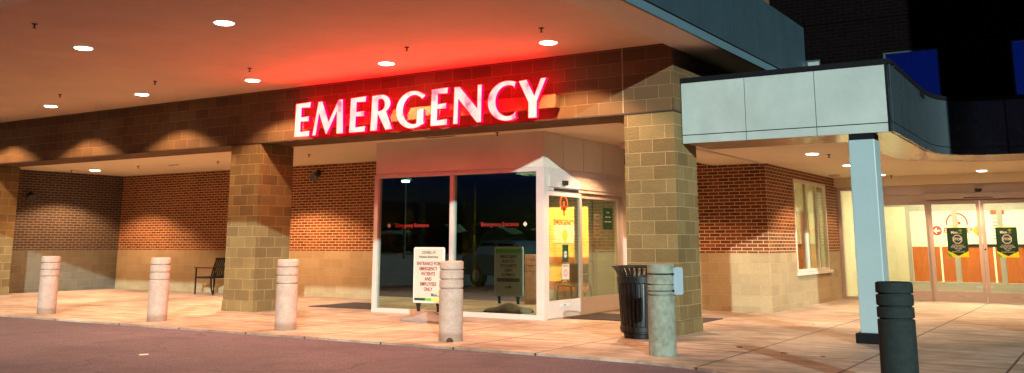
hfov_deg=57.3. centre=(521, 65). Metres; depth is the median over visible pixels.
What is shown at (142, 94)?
downlight
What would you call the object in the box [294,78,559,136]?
emergency sign
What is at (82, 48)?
downlight
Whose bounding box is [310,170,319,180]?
wall camera
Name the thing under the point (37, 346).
ground
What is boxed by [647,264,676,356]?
bollard
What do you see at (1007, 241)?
door poster
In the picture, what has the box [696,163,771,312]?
brick wall
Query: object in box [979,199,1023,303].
sliding door
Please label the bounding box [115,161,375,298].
recess back wall
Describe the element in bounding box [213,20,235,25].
downlight
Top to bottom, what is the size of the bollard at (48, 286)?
1.055 m
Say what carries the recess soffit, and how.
attached to the block fascia wall at (605, 86)
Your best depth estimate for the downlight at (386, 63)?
15.87 m
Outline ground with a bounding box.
[0,317,708,372]
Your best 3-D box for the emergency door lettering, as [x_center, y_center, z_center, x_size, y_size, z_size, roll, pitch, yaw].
[12.421,4.692,26.665,1.410,0.300,0.016,-7,-13,31]
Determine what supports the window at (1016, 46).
in the storey
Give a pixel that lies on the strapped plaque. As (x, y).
(677, 273)
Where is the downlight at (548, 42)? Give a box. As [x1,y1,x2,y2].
[538,41,557,44]
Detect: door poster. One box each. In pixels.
[946,227,968,256]
[995,227,1018,256]
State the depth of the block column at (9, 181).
24.09 m
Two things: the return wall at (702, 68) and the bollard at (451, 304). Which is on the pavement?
the bollard at (451, 304)
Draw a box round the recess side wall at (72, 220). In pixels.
[9,169,123,292]
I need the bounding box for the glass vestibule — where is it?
[371,131,626,320]
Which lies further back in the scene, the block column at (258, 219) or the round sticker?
the round sticker
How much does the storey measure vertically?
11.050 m
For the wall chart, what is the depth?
26.20 m
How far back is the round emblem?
26.70 m
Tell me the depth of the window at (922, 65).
17.05 m
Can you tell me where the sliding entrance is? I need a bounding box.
[836,182,1023,303]
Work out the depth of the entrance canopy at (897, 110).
13.80 m
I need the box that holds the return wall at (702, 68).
[694,0,768,76]
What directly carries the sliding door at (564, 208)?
in the glass vestibule
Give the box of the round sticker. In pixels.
[973,226,981,235]
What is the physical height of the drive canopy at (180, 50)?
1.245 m
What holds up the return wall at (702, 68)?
attached to the block fascia wall at (605, 86)
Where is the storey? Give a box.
[769,0,1023,96]
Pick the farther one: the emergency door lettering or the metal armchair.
the emergency door lettering
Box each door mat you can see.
[308,302,370,309]
[563,313,722,322]
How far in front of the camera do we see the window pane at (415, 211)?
17.86 m
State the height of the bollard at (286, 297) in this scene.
1.055 m
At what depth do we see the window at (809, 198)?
20.63 m
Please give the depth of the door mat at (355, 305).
19.69 m
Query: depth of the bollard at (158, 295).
15.87 m
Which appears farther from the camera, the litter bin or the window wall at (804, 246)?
the window wall at (804, 246)
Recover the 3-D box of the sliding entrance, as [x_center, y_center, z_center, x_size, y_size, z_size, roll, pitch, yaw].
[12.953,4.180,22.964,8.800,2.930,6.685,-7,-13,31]
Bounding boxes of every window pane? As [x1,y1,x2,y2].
[377,175,449,309]
[454,171,536,314]
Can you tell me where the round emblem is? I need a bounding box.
[946,213,967,224]
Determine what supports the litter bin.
on the pavement
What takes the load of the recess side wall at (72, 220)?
on the pavement
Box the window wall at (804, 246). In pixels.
[765,163,842,312]
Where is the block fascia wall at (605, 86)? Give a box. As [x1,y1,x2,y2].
[0,43,694,166]
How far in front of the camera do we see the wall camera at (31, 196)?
25.23 m
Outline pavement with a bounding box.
[0,289,1023,372]
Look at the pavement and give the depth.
14.03 m
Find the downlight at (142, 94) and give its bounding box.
[134,93,149,95]
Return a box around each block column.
[0,166,19,294]
[221,144,293,311]
[624,111,702,335]
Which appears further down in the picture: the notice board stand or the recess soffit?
the notice board stand
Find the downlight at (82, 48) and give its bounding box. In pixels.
[73,46,93,49]
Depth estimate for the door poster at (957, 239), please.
21.20 m
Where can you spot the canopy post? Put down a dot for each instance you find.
(868, 214)
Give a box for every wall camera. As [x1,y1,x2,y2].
[28,191,35,201]
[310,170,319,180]
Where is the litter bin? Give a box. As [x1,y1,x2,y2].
[611,265,648,338]
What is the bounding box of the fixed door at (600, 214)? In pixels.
[582,194,619,313]
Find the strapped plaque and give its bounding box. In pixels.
[647,267,682,294]
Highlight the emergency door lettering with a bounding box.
[933,225,981,235]
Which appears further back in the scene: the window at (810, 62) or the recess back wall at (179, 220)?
the recess back wall at (179, 220)
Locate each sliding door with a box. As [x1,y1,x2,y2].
[547,190,582,318]
[927,200,987,302]
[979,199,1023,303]
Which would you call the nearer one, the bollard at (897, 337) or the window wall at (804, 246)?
the bollard at (897, 337)
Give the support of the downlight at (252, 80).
attached to the drive canopy at (180, 50)
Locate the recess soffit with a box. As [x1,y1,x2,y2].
[20,122,624,175]
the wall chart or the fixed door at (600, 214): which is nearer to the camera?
the fixed door at (600, 214)
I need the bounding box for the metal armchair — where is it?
[194,258,224,294]
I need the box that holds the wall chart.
[990,210,1005,243]
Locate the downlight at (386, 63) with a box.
[377,62,394,65]
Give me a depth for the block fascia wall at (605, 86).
17.54 m
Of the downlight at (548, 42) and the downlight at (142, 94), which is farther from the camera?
the downlight at (142, 94)
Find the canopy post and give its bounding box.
[848,133,888,343]
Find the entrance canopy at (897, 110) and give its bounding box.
[680,58,1023,161]
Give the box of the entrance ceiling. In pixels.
[620,142,1023,187]
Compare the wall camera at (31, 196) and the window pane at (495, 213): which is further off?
the wall camera at (31, 196)
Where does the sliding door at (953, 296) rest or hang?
in the sliding entrance
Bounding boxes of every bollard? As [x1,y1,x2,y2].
[36,256,60,313]
[146,257,170,321]
[274,259,298,330]
[438,261,463,341]
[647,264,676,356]
[875,281,918,372]
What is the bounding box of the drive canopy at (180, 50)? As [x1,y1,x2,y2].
[0,0,805,122]
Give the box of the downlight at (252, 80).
[244,79,260,81]
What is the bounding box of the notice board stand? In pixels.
[400,247,444,323]
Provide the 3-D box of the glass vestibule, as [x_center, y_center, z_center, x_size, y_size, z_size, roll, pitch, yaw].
[-0.318,3.210,18.694,3.972,3.248,3.423,-7,-13,31]
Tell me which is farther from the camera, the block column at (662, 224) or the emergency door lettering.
the emergency door lettering
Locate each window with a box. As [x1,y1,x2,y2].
[792,179,833,275]
[806,59,820,65]
[883,47,941,95]
[1010,39,1023,94]
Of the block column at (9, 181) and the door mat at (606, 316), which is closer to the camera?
the door mat at (606, 316)
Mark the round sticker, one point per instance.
(975, 230)
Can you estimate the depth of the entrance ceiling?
18.59 m

